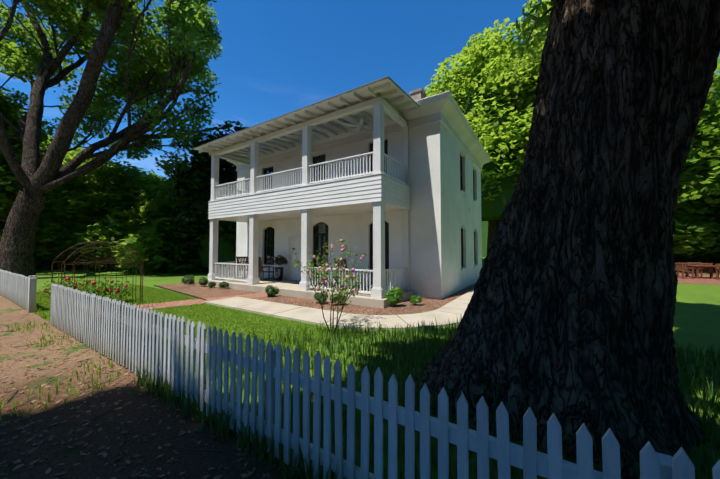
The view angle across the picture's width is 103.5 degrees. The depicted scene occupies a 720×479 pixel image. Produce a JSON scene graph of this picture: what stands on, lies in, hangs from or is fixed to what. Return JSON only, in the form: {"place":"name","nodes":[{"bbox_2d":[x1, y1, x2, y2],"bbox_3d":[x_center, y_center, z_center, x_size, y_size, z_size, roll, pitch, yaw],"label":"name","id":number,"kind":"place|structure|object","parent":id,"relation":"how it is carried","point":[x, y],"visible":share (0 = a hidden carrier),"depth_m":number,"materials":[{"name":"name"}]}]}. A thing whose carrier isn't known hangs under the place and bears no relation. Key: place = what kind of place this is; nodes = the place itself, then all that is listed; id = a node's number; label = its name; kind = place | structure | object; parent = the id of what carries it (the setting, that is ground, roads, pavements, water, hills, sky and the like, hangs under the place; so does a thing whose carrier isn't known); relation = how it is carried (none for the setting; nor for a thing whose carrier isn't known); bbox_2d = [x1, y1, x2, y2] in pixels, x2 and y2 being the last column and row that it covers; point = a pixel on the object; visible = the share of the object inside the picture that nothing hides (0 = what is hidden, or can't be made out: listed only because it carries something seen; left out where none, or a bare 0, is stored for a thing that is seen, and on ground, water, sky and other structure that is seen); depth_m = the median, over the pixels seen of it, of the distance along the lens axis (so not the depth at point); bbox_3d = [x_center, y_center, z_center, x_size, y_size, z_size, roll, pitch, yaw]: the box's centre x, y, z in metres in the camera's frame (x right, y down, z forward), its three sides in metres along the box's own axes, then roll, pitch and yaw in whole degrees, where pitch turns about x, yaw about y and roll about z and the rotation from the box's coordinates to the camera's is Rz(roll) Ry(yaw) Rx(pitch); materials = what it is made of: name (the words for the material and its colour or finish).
{"place":"outdoors","nodes":[
{"label":"outdoors","id":0,"kind":"place"},
{"bbox_2d":[0,295,302,478],"bbox_3d":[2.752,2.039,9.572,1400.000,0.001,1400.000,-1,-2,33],"label":"terrain","id":1,"kind":"structure","parent":0,"point":[195,464],"depth_m":2.75,"materials":[{"name":"brown soil"}]},
{"bbox_2d":[0,89,39,210],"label":"tree","id":2,"kind":"object","parent":1,"relation":"on","point":[14,183],"visible":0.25,"depth_m":20.79,"materials":[{"name":"green plant"}]},
{"bbox_2d":[0,91,48,220],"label":"tree","id":3,"kind":"object","parent":1,"relation":"on","point":[14,176],"depth_m":21.42,"materials":[{"name":"green plant"}]},
{"bbox_2d":[0,156,60,239],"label":"tree","id":4,"kind":"object","parent":1,"relation":"on","point":[6,204],"depth_m":20.49,"materials":[{"name":"green plant"}]},
{"bbox_2d":[0,204,81,269],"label":"tree","id":5,"kind":"object","parent":1,"relation":"on","point":[45,228],"depth_m":22.11,"materials":[{"name":"green plant"}]},
{"bbox_2d":[32,307,49,320],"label":"grass","id":6,"kind":"structure","parent":1,"relation":"on","point":[42,315],"depth_m":7.05,"materials":[{"name":"green plant"}]},
{"bbox_2d":[0,320,119,420],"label":"weed blades","id":7,"kind":"object","parent":1,"relation":"on","point":[76,372],"visible":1,"depth_m":3.75,"materials":[{"name":"green plant"}]},
{"bbox_2d":[40,137,94,264],"bbox_3d":[-31.954,-4.068,30.542,11.521,13.641,11.926,-1,-2,33],"label":"tree","id":8,"kind":"object","parent":1,"relation":"on","point":[72,154],"depth_m":29.70,"materials":[{"name":"green plant"}]},
{"bbox_2d":[0,158,139,236],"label":"tree","id":9,"kind":"object","parent":1,"relation":"on","point":[66,193],"depth_m":23.47,"materials":[{"name":"green plant"}]},
{"bbox_2d":[33,202,107,268],"bbox_3d":[-25.281,-0.361,24.733,7.252,5.848,7.844,-1,-2,33],"label":"shrub","id":10,"kind":"object","parent":1,"relation":"on","point":[40,258],"depth_m":22.98,"materials":[{"name":"green plant"}]},
{"bbox_2d":[0,0,222,277],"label":"oak tree","id":11,"kind":"object","parent":1,"relation":"on","point":[178,13],"depth_m":18.48,"materials":[{"name":"green plant"}]},
{"bbox_2d":[0,325,228,458],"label":"ground twigs","id":12,"kind":"object","parent":1,"relation":"on","point":[91,419],"visible":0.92,"depth_m":2.84,"materials":[{"name":"brown wood"}]},
{"bbox_2d":[73,207,155,270],"bbox_3d":[-19.122,-0.079,23.024,5.702,5.224,5.929,-1,-2,33],"label":"shrub","id":13,"kind":"object","parent":1,"relation":"on","point":[113,230],"visible":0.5,"depth_m":21.76,"materials":[{"name":"green plant"}]},
{"bbox_2d":[82,218,167,270],"bbox_3d":[-19.292,0.586,24.779,6.201,4.802,7.376,-1,-2,33],"label":"shrub","id":14,"kind":"object","parent":1,"relation":"on","point":[90,255],"depth_m":22.36,"materials":[{"name":"plant"}]},
{"bbox_2d":[0,313,283,478],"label":"ground litter","id":15,"kind":"object","parent":1,"relation":"on","point":[134,473],"visible":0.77,"depth_m":2.66,"materials":[{"name":"brown plant"}]},
{"bbox_2d":[109,218,208,274],"bbox_3d":[-14.038,0.739,21.910,7.444,5.033,8.174,-1,-2,33],"label":"shrub","id":16,"kind":"object","parent":1,"relation":"on","point":[148,250],"depth_m":19.69,"materials":[{"name":"green plant"}]},
{"bbox_2d":[127,182,196,226],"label":"tree","id":17,"kind":"object","parent":1,"relation":"on","point":[162,204],"depth_m":24.46,"materials":[{"name":"green plant"}]},
{"bbox_2d":[155,120,248,270],"bbox_3d":[-9.747,-3.517,22.062,9.179,12.000,9.103,-1,-2,33],"label":"magnolia tree","id":18,"kind":"object","parent":1,"relation":"on","point":[194,182],"depth_m":19.61,"materials":[{"name":"green plant"}]},
{"bbox_2d":[132,365,387,478],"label":"grass","id":19,"kind":"structure","parent":1,"relation":"on","point":[225,428],"depth_m":2.59,"materials":[{"name":"green plant"}]},
{"bbox_2d":[206,276,414,307],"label":"porch slab","id":20,"kind":"structure","parent":1,"relation":"on","point":[286,287],"depth_m":10.29,"materials":[{"name":"beige concrete"}]},
{"bbox_2d":[275,267,283,280],"bbox_3d":[-3.738,1.597,13.145,0.400,0.620,0.400,-1,-2,33],"label":"planter pot","id":21,"kind":"object","parent":20,"relation":"on","point":[279,273],"visible":1,"depth_m":13.00,"materials":[{"name":"black ceramic"}]},
{"bbox_2d":[270,255,287,264],"bbox_3d":[-3.745,0.961,13.185,0.810,0.481,0.420,1,-2,-20],"label":"potted plant","id":22,"kind":"object","parent":21,"relation":"on","point":[282,260],"visible":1,"depth_m":13.08,"materials":[{"name":"red plant"}]},
{"bbox_2d":[334,259,359,288],"bbox_3d":[-0.510,1.272,10.732,0.660,1.108,0.950,-2,-3,43],"label":"rocking chair","id":23,"kind":"object","parent":20,"relation":"on","point":[338,262],"visible":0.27,"depth_m":10.52,"materials":[{"name":"brown wood"}]},
{"bbox_2d":[236,121,481,299],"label":"house walls","id":24,"kind":"structure","parent":1,"relation":"on","point":[440,214],"depth_m":11.20,"materials":[{"name":"white paint"}]},
{"bbox_2d":[288,236,300,280],"bbox_3d":[-3.027,0.882,13.308,0.840,2.060,0.088,-1,-2,33],"label":"door","id":25,"kind":"structure","parent":24,"relation":"attached to","point":[294,273],"depth_m":13.28,"materials":[{"name":"white wood"}]},
{"bbox_2d":[227,91,490,171],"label":"roof trim","id":26,"kind":"structure","parent":24,"relation":"attached to","point":[443,108],"depth_m":11.49,"materials":[{"name":"white wood"}]},
{"bbox_2d":[264,140,474,285],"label":"window frames","id":27,"kind":"structure","parent":24,"relation":"attached to","point":[314,245],"depth_m":12.85,"materials":[{"name":"wood"}]},
{"bbox_2d":[265,146,474,284],"bbox_3d":[0.529,-0.952,12.932,11.025,5.590,4.029,0,-2,-1],"label":"window glass","id":28,"kind":"object","parent":27,"relation":"in","point":[321,228],"visible":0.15,"depth_m":12.84,"materials":[{"name":"black glass"}]},
{"bbox_2d":[262,190,478,270],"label":"window sills","id":29,"kind":"structure","parent":24,"relation":"attached to","point":[474,200],"depth_m":14.08,"materials":[{"name":"white wood"}]},
{"bbox_2d":[384,141,388,283],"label":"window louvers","id":30,"kind":"object","parent":24,"relation":"attached to","point":[386,223],"depth_m":10.92,"materials":[{"name":"wood"}]},
{"bbox_2d":[409,88,426,100],"bbox_3d":[2.363,-5.300,11.559,0.530,1.340,0.580,-1,-2,33],"label":"chimney","id":31,"kind":"object","parent":24,"relation":"on","point":[417,94],"visible":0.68,"depth_m":11.36,"materials":[{"name":"brick"}]},
{"bbox_2d":[0,269,719,478],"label":"picket fence","id":32,"kind":"object","parent":1,"relation":"on","point":[108,329],"visible":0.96,"depth_m":2.10,"materials":[{"name":"paint"}]},
{"bbox_2d":[34,175,714,261],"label":"forest tree line","id":33,"kind":"object","parent":1,"relation":"on","point":[484,236],"depth_m":58.12,"materials":[{"name":"green"}]},
{"bbox_2d":[432,18,538,252],"bbox_3d":[13.025,-9.949,29.556,14.903,25.343,14.009,-1,-2,33],"label":"tree","id":34,"kind":"object","parent":1,"relation":"on","point":[474,57],"depth_m":26.17,"materials":[{"name":"green plant"}]},
{"bbox_2d":[466,39,517,227],"bbox_3d":[15.830,-10.118,31.539,12.534,25.780,11.677,-1,-2,33],"label":"tree","id":35,"kind":"object","parent":1,"relation":"on","point":[482,80],"depth_m":29.44,"materials":[{"name":"green plant"}]},
{"bbox_2d":[499,0,550,168],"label":"tree","id":36,"kind":"object","parent":1,"relation":"on","point":[532,72],"depth_m":24.67,"materials":[{"name":"green plant"}]},
{"bbox_2d":[414,0,719,478],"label":"tree","id":37,"kind":"object","parent":1,"relation":"on","point":[567,319],"visible":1,"depth_m":2.69,"materials":[{"name":"brown plant"}]},
{"bbox_2d":[497,0,562,82],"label":"tree foliage","id":38,"kind":"object","parent":37,"relation":"attached to","point":[527,48],"depth_m":4.17,"materials":[{"name":"green plant"}]},
{"bbox_2d":[672,199,719,259],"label":"tree","id":39,"kind":"object","parent":1,"relation":"on","point":[686,221],"depth_m":20.77,"materials":[{"name":"green plant"}]},
{"bbox_2d":[674,213,719,268],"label":"tree","id":40,"kind":"object","parent":1,"relation":"on","point":[687,257],"depth_m":24.92,"materials":[{"name":"green plant"}]},
{"bbox_2d":[677,55,719,204],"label":"tree","id":41,"kind":"object","parent":1,"relation":"on","point":[709,120],"depth_m":19.52,"materials":[{"name":"green plant"}]},
{"bbox_2d":[679,203,719,264],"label":"tree","id":42,"kind":"object","parent":1,"relation":"on","point":[715,249],"visible":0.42,"depth_m":21.82,"materials":[{"name":"green plant"}]},
{"bbox_2d":[690,129,719,220],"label":"tree","id":43,"kind":"object","parent":1,"relation":"on","point":[701,206],"depth_m":24.11,"materials":[{"name":"green plant"}]},
{"bbox_2d":[133,293,276,309],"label":"brick path","id":44,"kind":"structure","parent":0,"point":[177,303],"depth_m":9.01,"materials":[{"name":"red brick"}]},
{"bbox_2d":[234,256,248,277],"bbox_3d":[-5.672,1.386,14.142,0.660,1.108,0.950,0,-2,13],"label":"rocking chair","id":45,"kind":"object","parent":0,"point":[244,261],"visible":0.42,"depth_m":13.87,"materials":[{"name":"brown wood"}]},
{"bbox_2d":[258,257,275,280],"bbox_3d":[-4.399,1.354,13.197,0.950,1.108,0.660,1,-2,-37],"label":"rocking chair","id":46,"kind":"object","parent":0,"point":[260,267],"visible":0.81,"depth_m":13.10,"materials":[{"name":"brown wood"}]},
{"bbox_2d":[204,289,473,329],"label":"walkway pavement","id":47,"kind":"structure","parent":0,"point":[453,311],"depth_m":7.23,"materials":[{"name":"concrete"}]},
{"bbox_2d":[0,0,719,180],"label":"sky","id":48,"kind":"structure","parent":0,"point":[279,57],"materials":[{"name":"blue"}]},
{"bbox_2d":[34,257,719,478],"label":"lawn grass","id":49,"kind":"structure","parent":0,"point":[697,317],"depth_m":5.44,"materials":[{"name":"green plant"}]},
{"bbox_2d":[19,146,83,181],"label":"tree","id":50,"kind":"object","parent":49,"relation":"on","point":[66,157],"depth_m":26.61,"materials":[{"name":"green plant"}]},
{"bbox_2d":[45,211,119,269],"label":"tree","id":51,"kind":"object","parent":49,"relation":"on","point":[88,223],"visible":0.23,"depth_m":22.97,"materials":[{"name":"green plant"}]},
{"bbox_2d":[39,277,135,298],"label":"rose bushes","id":52,"kind":"object","parent":49,"relation":"on","point":[123,290],"depth_m":8.87,"materials":[{"name":"green plant"}]},
{"bbox_2d":[50,241,143,310],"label":"garden arch","id":53,"kind":"structure","parent":49,"relation":"on","point":[116,263],"depth_m":8.10,"materials":[{"name":"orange metal"}]},
{"bbox_2d":[61,164,163,224],"bbox_3d":[-23.075,-2.497,27.851,8.784,10.331,9.479,-1,-2,33],"label":"tree","id":54,"kind":"object","parent":49,"relation":"on","point":[108,186],"visible":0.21,"depth_m":25.10,"materials":[{"name":"green plant"}]},
{"bbox_2d":[105,178,152,223],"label":"tree","id":55,"kind":"object","parent":49,"relation":"on","point":[131,179],"visible":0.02,"depth_m":26.11,"materials":[{"name":"green plant"}]},
{"bbox_2d":[113,172,174,223],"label":"tree","id":56,"kind":"object","parent":49,"relation":"on","point":[149,185],"visible":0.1,"depth_m":25.88,"materials":[{"name":"green plant"}]},
{"bbox_2d":[154,285,205,299],"bbox_3d":[-7.333,2.066,11.298,5.848,0.035,0.045,-2,-2,40],"label":"bed edging","id":57,"kind":"object","parent":49,"relation":"on","point":[180,292],"visible":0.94,"depth_m":10.90,"materials":[{"name":"black"}]},
{"bbox_2d":[36,283,365,368],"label":"lawn","id":58,"kind":"structure","parent":49,"relation":"on","point":[151,293],"depth_m":7.09,"materials":[{"name":"green plant"}]},
{"bbox_2d":[157,282,474,314],"bbox_3d":[-2.343,2.089,11.462,14.832,0.001,7.126,0,-2,12],"label":"mulch bed","id":59,"kind":"object","parent":49,"relation":"on","point":[196,289],"visible":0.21,"depth_m":9.22,"materials":[{"name":"brown soil"}]},
{"bbox_2d":[181,274,193,283],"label":"boxwood shrub","id":60,"kind":"object","parent":59,"relation":"on","point":[186,277],"visible":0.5,"depth_m":13.73,"materials":[{"name":"green plant"}]},
{"bbox_2d":[185,278,194,283],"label":"boxwood shrub","id":61,"kind":"object","parent":59,"relation":"on","point":[190,280],"visible":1,"depth_m":13.31,"materials":[{"name":"green plant"}]},
{"bbox_2d":[199,277,207,285],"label":"boxwood shrub","id":62,"kind":"object","parent":59,"relation":"on","point":[204,281],"visible":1,"depth_m":12.79,"materials":[{"name":"green plant"}]},
{"bbox_2d":[208,281,215,287],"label":"boxwood shrub","id":63,"kind":"object","parent":59,"relation":"on","point":[211,284],"visible":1,"depth_m":12.33,"materials":[{"name":"green plant"}]},
{"bbox_2d":[219,281,228,287],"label":"boxwood shrub","id":64,"kind":"object","parent":59,"relation":"on","point":[223,284],"visible":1,"depth_m":11.98,"materials":[{"name":"green plant"}]},
{"bbox_2d":[265,285,278,295],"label":"boxwood shrub","id":65,"kind":"object","parent":59,"relation":"on","point":[271,290],"visible":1,"depth_m":10.06,"materials":[{"name":"green plant"}]},
{"bbox_2d":[208,101,409,298],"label":"porch columns","id":66,"kind":"structure","parent":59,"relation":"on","point":[379,290],"depth_m":10.24,"materials":[{"name":"white wood"}]},
{"bbox_2d":[193,76,419,165],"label":"porch roof","id":67,"kind":"structure","parent":66,"relation":"on","point":[333,115],"depth_m":10.39,"materials":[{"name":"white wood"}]},
{"bbox_2d":[241,117,372,159],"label":"ceiling fans","id":68,"kind":"object","parent":67,"relation":"hanging from","point":[361,126],"visible":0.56,"depth_m":10.31,"materials":[{"name":"silver metal"}]},
{"bbox_2d":[208,172,410,221],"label":"balcony floor","id":69,"kind":"structure","parent":66,"relation":"on","point":[345,209],"depth_m":10.93,"materials":[{"name":"white wood"}]},
{"bbox_2d":[208,174,410,222],"bbox_3d":[-2.699,-1.427,11.906,9.384,0.802,2.210,-1,-2,33],"label":"balcony siding","id":70,"kind":"object","parent":69,"relation":"attached to","point":[377,188],"visible":0.85,"depth_m":9.87,"materials":[{"name":"white wood"}]},
{"bbox_2d":[214,152,405,293],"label":"porch rails","id":71,"kind":"object","parent":66,"relation":"attached to","point":[229,268],"visible":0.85,"depth_m":10.10,"materials":[{"name":"white wood"}]},
{"bbox_2d":[314,291,327,302],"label":"boxwood shrub","id":72,"kind":"object","parent":59,"relation":"on","point":[320,295],"visible":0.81,"depth_m":8.86,"materials":[{"name":"green plant"}]},
{"bbox_2d":[330,293,345,303],"bbox_3d":[-0.679,1.799,8.671,0.520,0.310,0.411,0,-2,-7],"label":"boxwood shrub","id":73,"kind":"object","parent":59,"relation":"on","point":[335,299],"visible":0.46,"depth_m":8.56,"materials":[{"name":"green plant"}]},
{"bbox_2d":[385,287,403,304],"bbox_3d":[1.015,1.665,8.480,0.566,0.589,0.519,-1,-2,33],"label":"shrub","id":74,"kind":"object","parent":59,"relation":"on","point":[393,296],"visible":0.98,"depth_m":8.32,"materials":[{"name":"green plant"}]},
{"bbox_2d":[409,295,422,303],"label":"shrub","id":75,"kind":"object","parent":59,"relation":"on","point":[417,299],"visible":1,"depth_m":8.56,"materials":[{"name":"green plant"}]},
{"bbox_2d":[292,238,366,332],"bbox_3d":[-0.447,0.936,5.982,1.431,1.977,2.054,-1,-2,33],"label":"rose bush","id":76,"kind":"object","parent":49,"relation":"on","point":[333,276],"depth_m":5.69,"materials":[{"name":"green plant"}]},
{"bbox_2d":[159,316,719,478],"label":"tall grass","id":77,"kind":"structure","parent":49,"relation":"on","point":[708,426],"depth_m":3.71,"materials":[{"name":"green plant"}]},
{"bbox_2d":[423,70,471,108],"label":"tree","id":78,"kind":"object","parent":49,"relation":"on","point":[441,86],"visible":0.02,"depth_m":31.99,"materials":[{"name":"green plant"}]},
{"bbox_2d":[424,72,482,222],"bbox_3d":[9.752,-8.302,32.699,13.040,22.223,12.468,-1,-2,33],"label":"tree","id":79,"kind":"object","parent":49,"relation":"on","point":[438,91],"visible":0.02,"depth_m":30.74,"materials":[{"name":"green plant"}]},
{"bbox_2d":[506,14,548,185],"bbox_3d":[20.002,-10.144,25.986,13.854,25.488,12.285,-1,-2,33],"label":"tree","id":80,"kind":"object","parent":49,"relation":"on","point":[529,94],"depth_m":25.49,"materials":[{"name":"green plant"}]},
{"bbox_2d":[525,132,706,208],"bbox_3d":[20.533,-7.142,25.022,12.733,19.410,12.614,-1,-2,33],"label":"tree","id":81,"kind":"object","parent":49,"relation":"on","point":[692,150],"visible":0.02,"depth_m":19.98,"materials":[{"name":"green plant"}]},
{"bbox_2d":[676,273,719,284],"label":"brick patio","id":82,"kind":"structure","parent":49,"relation":"on","point":[706,279],"depth_m":15.86,"materials":[{"name":"red brick"}]},
{"bbox_2d":[675,263,693,278],"bbox_3d":[18.847,1.815,16.547,0.540,0.880,0.700,0,-2,13],"label":"patio chair","id":83,"kind":"object","parent":82,"relation":"on","point":[680,267],"visible":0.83,"depth_m":16.29,"materials":[{"name":"brown wood"}]},
{"bbox_2d":[684,262,702,276],"bbox_3d":[20.630,1.852,17.662,0.700,0.880,0.540,-1,-2,18],"label":"patio chair","id":84,"kind":"object","parent":82,"relation":"on","point":[701,274],"visible":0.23,"depth_m":17.43,"materials":[{"name":"brown wood"}]},
{"bbox_2d":[676,263,712,278],"bbox_3d":[19.921,1.827,16.930,1.380,0.880,0.540,-2,-3,43],"label":"patio bench","id":85,"kind":"object","parent":82,"relation":"on","point":[709,269],"visible":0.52,"depth_m":16.61,"materials":[{"name":"brown wood"}]},
{"bbox_2d":[684,265,719,278],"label":"patio table","id":86,"kind":"object","parent":82,"relation":"on","point":[697,267],"visible":0.77,"depth_m":16.55,"materials":[{"name":"brown wood"}]},
{"bbox_2d":[715,264,719,279],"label":"patio chair","id":87,"kind":"object","parent":82,"relation":"on","point":[717,268],"visible":1,"depth_m":15.70,"materials":[{"name":"brown wood"}]},
{"bbox_2d":[695,220,719,263],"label":"tree","id":88,"kind":"object","parent":49,"relation":"on","point":[708,250],"visible":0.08,"depth_m":22.84,"materials":[{"name":"green plant"}]}
]}

